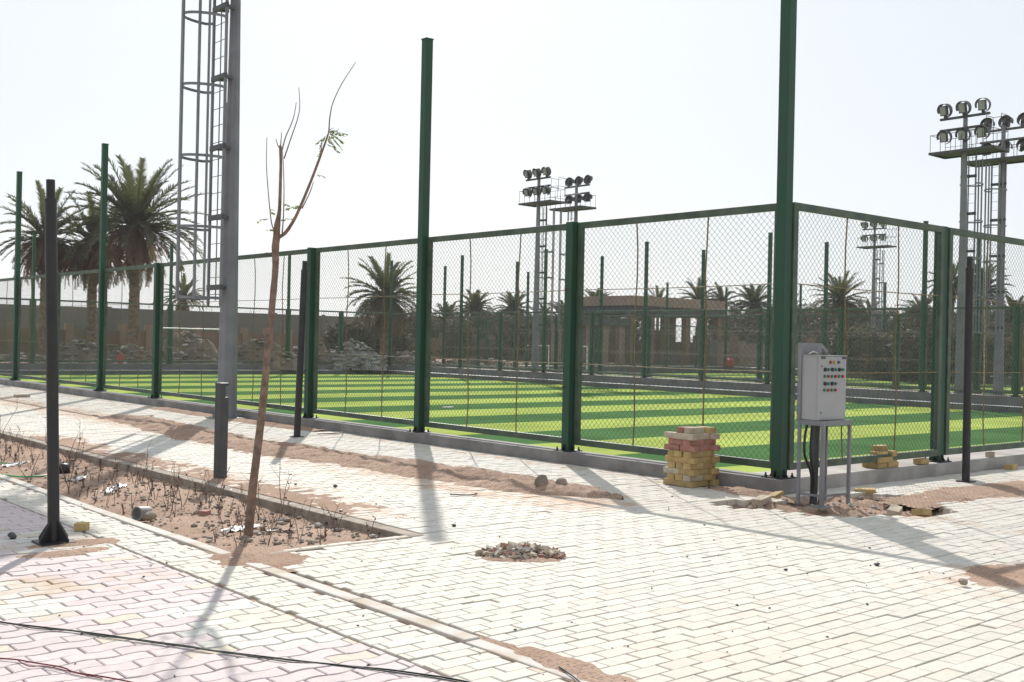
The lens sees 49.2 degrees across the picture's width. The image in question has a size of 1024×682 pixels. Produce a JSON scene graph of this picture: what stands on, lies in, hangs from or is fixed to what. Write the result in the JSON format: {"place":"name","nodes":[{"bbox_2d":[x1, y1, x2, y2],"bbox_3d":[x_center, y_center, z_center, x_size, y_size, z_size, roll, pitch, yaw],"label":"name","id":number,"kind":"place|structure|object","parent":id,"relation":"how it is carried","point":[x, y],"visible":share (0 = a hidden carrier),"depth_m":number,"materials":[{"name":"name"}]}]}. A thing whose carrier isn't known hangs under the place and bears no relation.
{"place":"outdoors","nodes":[
{"label":"outdoors","id":0,"kind":"place"},
{"bbox_2d":[0,354,943,681],"bbox_3d":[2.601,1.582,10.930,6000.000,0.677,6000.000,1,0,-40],"label":"ground","id":1,"kind":"structure","parent":0,"point":[182,522],"depth_m":9.92,"materials":[{"name":"soil"}]},
{"bbox_2d":[0,352,45,362],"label":"rubble heap","id":2,"kind":"object","parent":1,"relation":"on","point":[24,358],"visible":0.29,"depth_m":52.41,"materials":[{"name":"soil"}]},
{"bbox_2d":[0,180,98,355],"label":"palm tree","id":3,"kind":"object","parent":1,"relation":"on","point":[63,248],"visible":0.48,"depth_m":63.34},
{"bbox_2d":[43,335,110,362],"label":"rubble heap","id":4,"kind":"object","parent":1,"relation":"on","point":[63,354],"visible":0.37,"depth_m":53.36,"materials":[{"name":"stone"}]},
{"bbox_2d":[36,190,126,343],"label":"palm tree","id":5,"kind":"object","parent":1,"relation":"on","point":[89,228],"visible":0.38,"depth_m":65.44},
{"bbox_2d":[0,474,233,557],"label":"bed kerb","id":6,"kind":"structure","parent":1,"relation":"on","point":[180,539],"depth_m":8.36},
{"bbox_2d":[59,154,208,344],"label":"palm tree","id":7,"kind":"object","parent":1,"relation":"on","point":[136,215],"visible":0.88,"depth_m":61.17,"materials":[{"name":"plant"}]},
{"bbox_2d":[131,506,152,520],"bbox_3d":[-2.899,1.354,8.768,0.116,0.116,0.120,1,-6,25],"label":"pipe piece","id":8,"kind":"object","parent":1,"relation":"on","point":[138,513],"visible":0.81,"depth_m":8.75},
{"bbox_2d":[142,511,156,520],"bbox_3d":[-2.835,1.368,8.740,0.122,0.080,0.094,1,0,-25],"label":"stone","id":9,"kind":"object","parent":1,"relation":"on","point":[149,515],"visible":1,"depth_m":8.71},
{"bbox_2d":[146,331,217,369],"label":"rubble heap","id":10,"kind":"object","parent":1,"relation":"on","point":[175,354],"visible":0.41,"depth_m":53.01,"materials":[{"name":"stone"}]},
{"bbox_2d":[0,304,367,335],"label":"boundary wall","id":11,"kind":"structure","parent":1,"relation":"on","point":[259,318],"depth_m":95.04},
{"bbox_2d":[163,273,206,310],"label":"palm tree","id":12,"kind":"object","parent":1,"relation":"on","point":[187,288],"visible":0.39,"depth_m":104.48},
{"bbox_2d":[1,447,377,548],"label":"gravel","id":13,"kind":"structure","parent":1,"relation":"on","point":[281,522],"depth_m":8.77,"materials":[{"name":"gravel"}]},
{"bbox_2d":[0,363,388,373],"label":"concrete kerb","id":14,"kind":"structure","parent":1,"relation":"on","point":[176,368],"depth_m":50.23,"materials":[{"name":"white paint"}]},
{"bbox_2d":[0,233,389,363],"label":"fence","id":15,"kind":"object","parent":14,"relation":"on","point":[286,344],"visible":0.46,"depth_m":50.65,"materials":[{"name":"green paint"}]},
{"bbox_2d":[0,431,422,536],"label":"bed kerb","id":16,"kind":"structure","parent":1,"relation":"on","point":[356,524],"depth_m":10.06,"materials":[{"name":"concrete"}]},
{"bbox_2d":[244,62,355,535],"bbox_3d":[-1.526,-0.290,8.308,0.815,3.478,0.322,1,0,17],"label":"young tree","id":17,"kind":"object","parent":1,"relation":"on","point":[254,473],"visible":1,"depth_m":8.29,"materials":[{"name":"brown plant"}]},
{"bbox_2d":[0,321,609,358],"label":"garden wall","id":18,"kind":"structure","parent":1,"relation":"on","point":[142,342],"depth_m":70.49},
{"bbox_2d":[271,536,411,553],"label":"bed kerb","id":19,"kind":"structure","parent":1,"relation":"on","point":[322,547],"depth_m":7.54,"materials":[{"name":"concrete"}]},
{"bbox_2d":[339,252,416,359],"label":"palm tree","id":20,"kind":"object","parent":1,"relation":"on","point":[371,298],"visible":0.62,"depth_m":63.45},
{"bbox_2d":[0,378,795,494],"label":"concrete kerb","id":21,"kind":"structure","parent":1,"relation":"on","point":[725,477],"depth_m":14.44,"materials":[{"name":"white paint"}]},
{"bbox_2d":[0,0,796,479],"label":"fence","id":22,"kind":"object","parent":21,"relation":"on","point":[574,344],"visible":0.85,"depth_m":14.79,"materials":[{"name":"metal"}]},
{"bbox_2d":[246,563,586,681],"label":"edging strip","id":23,"kind":"object","parent":1,"relation":"on","point":[457,635],"visible":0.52,"depth_m":5.60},
{"bbox_2d":[432,301,458,322],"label":"palm tree","id":24,"kind":"object","parent":1,"relation":"on","point":[447,309],"visible":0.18,"depth_m":99.52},
{"bbox_2d":[453,289,496,332],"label":"palm tree","id":25,"kind":"object","parent":1,"relation":"on","point":[474,304],"visible":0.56,"depth_m":91.51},
{"bbox_2d":[490,290,532,318],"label":"palm tree","id":26,"kind":"object","parent":1,"relation":"on","point":[510,301],"visible":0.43,"depth_m":91.59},
{"bbox_2d":[511,317,629,363],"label":"canopy building","id":27,"kind":"structure","parent":1,"relation":"on","point":[587,342],"depth_m":75.97,"materials":[{"name":"concrete"}]},
{"bbox_2d":[448,366,724,372],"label":"concrete kerb","id":28,"kind":"structure","parent":1,"relation":"on","point":[654,370],"depth_m":71.59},
{"bbox_2d":[445,272,724,366],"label":"fence","id":29,"kind":"object","parent":28,"relation":"on","point":[665,337],"visible":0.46,"depth_m":68.90,"materials":[{"name":"green paint"}]},
{"bbox_2d":[648,286,676,329],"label":"palm tree","id":30,"kind":"object","parent":1,"relation":"on","point":[660,294],"visible":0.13,"depth_m":105.69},
{"bbox_2d":[319,299,1023,382],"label":"palm thicket","id":31,"kind":"object","parent":1,"relation":"on","point":[453,337],"visible":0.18,"depth_m":71.34,"materials":[{"name":"green plant"}]},
{"bbox_2d":[678,277,721,325],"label":"palm tree","id":32,"kind":"object","parent":1,"relation":"on","point":[697,289],"visible":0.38,"depth_m":99.65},
{"bbox_2d":[386,365,1022,412],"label":"concrete kerb","id":33,"kind":"structure","parent":1,"relation":"on","point":[953,400],"depth_m":41.98,"materials":[{"name":"white paint"}]},
{"bbox_2d":[387,221,1023,396],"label":"fence","id":34,"kind":"object","parent":33,"relation":"on","point":[769,332],"visible":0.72,"depth_m":42.13,"materials":[{"name":"metal"}]},
{"bbox_2d":[707,282,740,329],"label":"palm tree","id":35,"kind":"object","parent":1,"relation":"on","point":[722,295],"visible":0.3,"depth_m":99.52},
{"bbox_2d":[446,366,1022,395],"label":"concrete kerb","id":36,"kind":"structure","parent":1,"relation":"on","point":[721,380],"depth_m":46.86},
{"bbox_2d":[442,239,1023,392],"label":"fence","id":37,"kind":"object","parent":36,"relation":"on","point":[760,358],"visible":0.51,"depth_m":46.75,"materials":[{"name":"metal"}]},
{"bbox_2d":[497,335,1004,373],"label":"garden wall","id":38,"kind":"structure","parent":1,"relation":"on","point":[732,351],"depth_m":82.02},
{"bbox_2d":[729,283,772,328],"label":"palm tree","id":39,"kind":"object","parent":1,"relation":"on","point":[754,299],"visible":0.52,"depth_m":97.39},
{"bbox_2d":[752,495,771,505],"bbox_3d":[2.290,1.462,10.266,0.101,0.059,0.199,3,7,41],"label":"paving block","id":40,"kind":"object","parent":1,"relation":"on","point":[762,500],"depth_m":10.22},
{"bbox_2d":[588,373,1022,394],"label":"artificial turf","id":41,"kind":"structure","parent":1,"relation":"on","point":[861,381],"depth_m":63.15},
{"bbox_2d":[808,270,870,327],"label":"palm tree","id":42,"kind":"object","parent":1,"relation":"on","point":[838,294],"visible":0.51,"depth_m":77.52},
{"bbox_2d":[747,495,954,517],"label":"gravel","id":43,"kind":"structure","parent":1,"relation":"on","point":[826,511],"depth_m":10.19,"materials":[{"name":"gravel"}]},
{"bbox_2d":[796,343,851,508],"bbox_3d":[2.863,0.757,10.225,0.495,1.475,0.330,1,0,-40],"label":"cabinet stand","id":44,"kind":"object","parent":43,"relation":"on","point":[803,348],"visible":0.91,"depth_m":10.20,"materials":[{"name":"grey paint"}]},
{"bbox_2d":[809,426,819,504],"bbox_3d":[2.828,1.121,10.445,0.070,0.827,0.088,1,0,-40],"label":"conduit","id":45,"kind":"object","parent":44,"relation":"attached to","point":[815,443],"visible":0.52,"depth_m":10.41,"materials":[{"name":"grey paint"}]},
{"bbox_2d":[801,355,845,419],"bbox_3d":[2.859,0.423,10.241,0.412,0.588,0.211,1,0,-37],"label":"control cabinet","id":46,"kind":"object","parent":44,"relation":"attached to","point":[823,387],"visible":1,"depth_m":10.14,"materials":[{"name":"metal"}]},
{"bbox_2d":[803,425,813,498],"bbox_3d":[2.750,1.114,10.330,0.049,0.823,0.287,1,0,35],"label":"power cable","id":47,"kind":"object","parent":46,"relation":"hanging from","point":[805,457],"visible":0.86,"depth_m":10.26,"materials":[{"name":"rubber"}]},
{"bbox_2d":[809,425,814,486],"bbox_3d":[2.790,1.117,10.382,0.040,0.819,0.213,1,0,24],"label":"power cable","id":48,"kind":"object","parent":46,"relation":"hanging from","point":[810,449],"visible":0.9,"depth_m":10.32,"materials":[{"name":"rubber"}]},
{"bbox_2d":[911,508,931,516],"bbox_3d":[3.555,1.488,9.711,0.100,0.059,0.199,-15,-19,42],"label":"paving block","id":49,"kind":"object","parent":43,"relation":"on","point":[921,512],"depth_m":9.66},
{"bbox_2d":[851,298,889,330],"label":"palm tree","id":50,"kind":"object","parent":1,"relation":"on","point":[870,316],"visible":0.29,"depth_m":91.79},
{"bbox_2d":[725,367,1022,385],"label":"concrete kerb","id":51,"kind":"structure","parent":1,"relation":"on","point":[851,376],"depth_m":67.84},
{"bbox_2d":[724,279,1022,376],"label":"fence","id":52,"kind":"object","parent":51,"relation":"on","point":[800,305],"visible":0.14,"depth_m":71.70,"materials":[{"name":"green paint"}]},
{"bbox_2d":[753,448,1023,491],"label":"concrete kerb","id":53,"kind":"structure","parent":1,"relation":"on","point":[906,469],"depth_m":12.29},
{"bbox_2d":[787,202,1023,469],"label":"fence","id":54,"kind":"object","parent":53,"relation":"on","point":[941,352],"visible":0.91,"depth_m":12.59,"materials":[{"name":"metal"}]},
{"bbox_2d":[887,504,902,515],"bbox_3d":[3.337,1.484,9.754,0.100,0.060,0.201,11,12,28],"label":"paving block","id":55,"kind":"object","parent":1,"relation":"on","point":[893,510],"depth_m":9.69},
{"bbox_2d":[894,290,932,330],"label":"palm tree","id":56,"kind":"object","parent":1,"relation":"on","point":[916,305],"visible":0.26,"depth_m":85.71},
{"bbox_2d":[927,261,975,327],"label":"palm tree","id":57,"kind":"object","parent":1,"relation":"on","point":[954,289],"visible":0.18,"depth_m":77.65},
{"bbox_2d":[955,263,1014,335],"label":"palm tree","id":58,"kind":"object","parent":1,"relation":"on","point":[992,275],"visible":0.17,"depth_m":79.33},
{"bbox_2d":[987,295,1023,328],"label":"palm tree","id":59,"kind":"object","parent":1,"relation":"on","point":[1012,300],"visible":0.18,"depth_m":83.61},
{"bbox_2d":[0,384,1023,681],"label":"paving","id":60,"kind":"structure","parent":0,"point":[612,568],"depth_m":6.45,"materials":[{"name":"concrete"}]},
{"bbox_2d":[31,179,75,546],"bbox_3d":[-3.030,0.135,7.462,0.224,2.421,0.224,1,0,-40],"label":"steel pole","id":61,"kind":"object","parent":60,"relation":"on","point":[53,532],"visible":1,"depth_m":7.43,"materials":[{"name":"metal"}]},
{"bbox_2d":[0,658,131,681],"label":"cord","id":62,"kind":"object","parent":60,"relation":"on","point":[66,669],"visible":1,"depth_m":4.65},
{"bbox_2d":[15,547,121,559],"bbox_3d":[-2.909,1.349,7.132,0.880,0.030,0.480,1,0,-40],"label":"sand drift","id":63,"kind":"object","parent":60,"relation":"on","point":[67,553],"visible":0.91,"depth_m":7.09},
{"bbox_2d":[26,537,120,548],"bbox_3d":[-2.964,1.349,7.427,0.680,0.036,0.700,1,0,-40],"label":"sand drift","id":64,"kind":"object","parent":60,"relation":"on","point":[91,542],"visible":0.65,"depth_m":7.45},
{"bbox_2d":[74,522,89,530],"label":"paving block","id":65,"kind":"object","parent":60,"relation":"on","point":[81,526],"depth_m":7.90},
{"bbox_2d":[27,436,394,514],"bbox_3d":[-3.664,1.338,12.154,0.650,0.011,8.000,1,0,-40],"label":"sand drift","id":66,"kind":"object","parent":60,"relation":"on","point":[323,500],"visible":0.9,"depth_m":10.83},
{"bbox_2d":[175,0,247,418],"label":"floodlight mast","id":67,"kind":"object","parent":60,"relation":"on","point":[228,217],"visible":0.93,"depth_m":18.89,"materials":[{"name":"metal"}]},
{"bbox_2d":[213,383,228,478],"bbox_3d":[-2.872,0.883,11.049,0.097,0.940,0.097,1,0,40],"label":"bollard","id":68,"kind":"object","parent":60,"relation":"on","point":[221,431],"visible":0.98,"depth_m":11.01,"materials":[{"name":"metal"}]},
{"bbox_2d":[11,623,458,681],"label":"cable","id":69,"kind":"object","parent":60,"relation":"on","point":[232,653],"visible":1,"depth_m":4.92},
{"bbox_2d":[0,621,470,681],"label":"cable","id":70,"kind":"object","parent":60,"relation":"on","point":[417,673],"visible":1,"depth_m":4.87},
{"bbox_2d":[149,407,323,431],"bbox_3d":[-5.067,1.311,18.844,1.000,0.060,6.000,1,0,-40],"label":"sand drift","id":71,"kind":"object","parent":60,"relation":"on","point":[246,420],"visible":0.5,"depth_m":18.53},
{"bbox_2d":[194,541,310,571],"bbox_3d":[-1.642,1.374,7.110,0.780,0.024,1.200,1,0,-40],"label":"sand drift","id":72,"kind":"object","parent":60,"relation":"on","point":[243,556],"visible":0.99,"depth_m":7.09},
{"bbox_2d":[290,261,307,437],"bbox_3d":[-2.997,0.113,15.793,0.167,2.488,0.165,1,0,-40],"label":"steel pole","id":73,"kind":"object","parent":60,"relation":"on","point":[300,352],"visible":1,"depth_m":15.75,"materials":[{"name":"metal"}]},
{"bbox_2d":[44,414,623,499],"bbox_3d":[-3.149,1.343,14.497,1.876,0.161,12.096,1,0,-40],"label":"sand drift","id":74,"kind":"object","parent":60,"relation":"on","point":[488,479],"visible":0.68,"depth_m":12.34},
{"bbox_2d":[534,475,547,486],"bbox_3d":[0.281,1.344,10.646,0.127,0.150,0.140,1,0,14],"label":"stone","id":75,"kind":"object","parent":74,"relation":"on","point":[540,480],"visible":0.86,"depth_m":10.60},
{"bbox_2d":[17,481,996,680],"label":"grit","id":76,"kind":"object","parent":60,"relation":"on","point":[785,569],"visible":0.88,"depth_m":6.89,"materials":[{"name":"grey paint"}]},
{"bbox_2d":[480,552,561,562],"bbox_3d":[0.051,1.413,7.362,1.000,0.060,1.000,1,0,-40],"label":"sand drift","id":77,"kind":"object","parent":60,"relation":"on","point":[529,559],"visible":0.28,"depth_m":7.18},
{"bbox_2d":[474,541,565,558],"bbox_3d":[0.052,1.372,7.359,0.614,0.099,0.360,1,0,-10],"label":"rubble pile","id":78,"kind":"object","parent":77,"relation":"on","point":[510,549],"visible":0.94,"depth_m":7.29,"materials":[{"name":"stone"}]},
{"bbox_2d":[466,633,636,681],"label":"sand drift","id":79,"kind":"object","parent":60,"relation":"on","point":[588,671],"visible":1,"depth_m":4.87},
{"bbox_2d":[677,480,698,487],"bbox_3d":[1.747,1.420,11.127,0.100,0.060,0.199,1,0,-41],"label":"paving block","id":80,"kind":"object","parent":60,"relation":"on","point":[694,484],"depth_m":11.08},
{"bbox_2d":[675,474,682,480],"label":"paving block","id":81,"kind":"object","parent":80,"relation":"on","point":[678,476],"depth_m":11.15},
{"bbox_2d":[679,469,699,475],"bbox_3d":[1.761,1.304,11.121,0.100,0.059,0.200,1,0,-38],"label":"paving block","id":82,"kind":"object","parent":81,"relation":"on","point":[689,472],"depth_m":11.06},
{"bbox_2d":[676,462,682,468],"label":"paving block","id":83,"kind":"object","parent":82,"relation":"on","point":[679,465],"depth_m":11.15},
{"bbox_2d":[678,457,699,463],"bbox_3d":[1.762,1.186,11.119,0.098,0.061,0.201,1,0,-42],"label":"paving block","id":84,"kind":"object","parent":83,"relation":"on","point":[689,460],"depth_m":11.07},
{"bbox_2d":[683,451,702,457],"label":"paving block","id":85,"kind":"object","parent":84,"relation":"on","point":[692,454],"depth_m":11.08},
{"bbox_2d":[680,445,700,451],"bbox_3d":[1.773,1.069,11.124,0.100,0.060,0.198,1,0,-38],"label":"paving block","id":86,"kind":"object","parent":85,"relation":"on","point":[691,448],"depth_m":11.07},
{"bbox_2d":[683,439,702,445],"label":"paving block","id":87,"kind":"object","parent":86,"relation":"on","point":[692,443],"depth_m":11.10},
{"bbox_2d":[678,433,698,440],"bbox_3d":[1.753,0.951,11.116,0.098,0.060,0.198,1,0,-39],"label":"paving block","id":88,"kind":"object","parent":87,"relation":"on","point":[685,436],"depth_m":11.06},
{"bbox_2d":[683,463,702,469],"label":"paving block","id":89,"kind":"object","parent":82,"relation":"on","point":[686,466],"depth_m":11.08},
{"bbox_2d":[683,475,702,481],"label":"paving block","id":90,"kind":"object","parent":80,"relation":"on","point":[692,478],"depth_m":11.08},
{"bbox_2d":[707,486,806,502],"bbox_3d":[2.256,1.465,10.748,0.475,0.102,1.375,1,0,-40],"label":"sand drift","id":91,"kind":"object","parent":60,"relation":"on","point":[743,491],"visible":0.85,"depth_m":10.65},
{"bbox_2d":[877,480,1023,509],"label":"sand drift","id":92,"kind":"object","parent":60,"relation":"on","point":[962,494],"visible":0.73,"depth_m":10.93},
{"bbox_2d":[956,256,975,482],"bbox_3d":[4.927,0.304,12.084,0.150,2.434,0.150,1,0,-40],"label":"steel pole","id":93,"kind":"object","parent":60,"relation":"on","point":[968,338],"visible":1,"depth_m":12.05,"materials":[{"name":"metal"}]},
{"bbox_2d":[961,563,1023,587],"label":"sand drift","id":94,"kind":"object","parent":60,"relation":"on","point":[1004,575],"visible":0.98,"depth_m":7.03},
{"bbox_2d":[0,374,1023,472],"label":"artificial turf","id":95,"kind":"structure","parent":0,"point":[728,466],"depth_m":29.03,"materials":[{"name":"plastic"}]},
{"bbox_2d":[0,0,1023,336],"label":"sky","id":96,"kind":"structure","parent":0,"point":[669,106],"materials":[{"name":"white"}]},
{"bbox_2d":[447,365,1022,396],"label":"walkway","id":97,"kind":"structure","parent":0,"point":[707,380],"depth_m":53.52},
{"bbox_2d":[96,343,151,363],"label":"rubble heap","id":98,"kind":"object","parent":97,"relation":"on","point":[135,347],"visible":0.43,"depth_m":52.44,"materials":[{"name":"stone"}]},
{"bbox_2d":[237,338,304,369],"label":"rubble heap","id":99,"kind":"object","parent":97,"relation":"on","point":[276,359],"visible":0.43,"depth_m":54.25,"materials":[{"name":"stone"}]},
{"bbox_2d":[292,343,333,369],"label":"rubble heap","id":100,"kind":"object","parent":97,"relation":"on","point":[319,351],"visible":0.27,"depth_m":56.52,"materials":[{"name":"stone"}]},
{"bbox_2d":[328,338,387,370],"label":"rubble heap","id":101,"kind":"object","parent":97,"relation":"on","point":[359,349],"visible":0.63,"depth_m":56.37,"materials":[{"name":"stone"}]},
{"bbox_2d":[382,350,445,366],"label":"rubble heap","id":102,"kind":"object","parent":97,"relation":"on","point":[405,358],"visible":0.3,"depth_m":59.36,"materials":[{"name":"stone"}]},
{"bbox_2d":[439,357,524,369],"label":"rubble heap","id":103,"kind":"object","parent":97,"relation":"on","point":[491,363],"visible":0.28,"depth_m":62.44,"materials":[{"name":"stone"}]},
{"bbox_2d":[518,166,565,371],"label":"floodlight mast","id":104,"kind":"object","parent":97,"relation":"on","point":[537,190],"visible":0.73,"depth_m":50.28,"materials":[{"name":"metal"}]},
{"bbox_2d":[549,175,595,330],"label":"floodlight mast","id":105,"kind":"object","parent":97,"relation":"on","point":[577,198],"visible":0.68,"depth_m":52.17,"materials":[{"name":"metal"}]},
{"bbox_2d":[583,295,745,365],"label":"pavilion","id":106,"kind":"structure","parent":97,"relation":"on","point":[697,302],"depth_m":80.22,"materials":[{"name":"concrete"}]},
{"bbox_2d":[856,222,896,368],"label":"floodlight mast","id":107,"kind":"object","parent":97,"relation":"on","point":[874,254],"visible":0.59,"depth_m":68.15,"materials":[{"name":"metal"}]},
{"bbox_2d":[928,98,1008,393],"bbox_3d":[14.376,-2.883,35.292,1.252,9.270,2.150,1,0,-40],"label":"floodlight mast","id":108,"kind":"object","parent":97,"relation":"on","point":[964,152],"visible":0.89,"depth_m":35.03,"materials":[{"name":"metal"}]},
{"bbox_2d":[967,112,1023,395],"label":"floodlight mast","id":109,"kind":"object","parent":97,"relation":"on","point":[1003,161],"visible":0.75,"depth_m":36.77,"materials":[{"name":"metal"}]},
{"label":"paving block","id":110,"kind":"object","parent":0,"visible":0},
{"bbox_2d":[708,468,718,473],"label":"paving block","id":111,"kind":"object","parent":110,"relation":"on","point":[713,471],"depth_m":11.24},
{"bbox_2d":[703,463,715,468],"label":"paving block","id":112,"kind":"object","parent":111,"relation":"on","point":[708,465],"depth_m":11.22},
{"bbox_2d":[699,457,709,462],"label":"paving block","id":113,"kind":"object","parent":112,"relation":"on","point":[704,459],"depth_m":11.18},
{"bbox_2d":[703,451,714,456],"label":"paving block","id":114,"kind":"object","parent":113,"relation":"on","point":[707,453],"depth_m":11.23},
{"bbox_2d":[700,445,709,450],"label":"paving block","id":115,"kind":"object","parent":114,"relation":"on","point":[705,447],"depth_m":11.21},
{"bbox_2d":[703,439,715,444],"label":"paving block","id":116,"kind":"object","parent":115,"relation":"on","point":[709,441],"depth_m":11.25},
{"bbox_2d":[699,433,708,439],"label":"paving block","id":117,"kind":"object","parent":116,"relation":"on","point":[703,436],"depth_m":11.19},
{"bbox_2d":[684,427,703,433],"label":"paving block","id":118,"kind":"object","parent":117,"relation":"on","point":[693,430],"depth_m":11.15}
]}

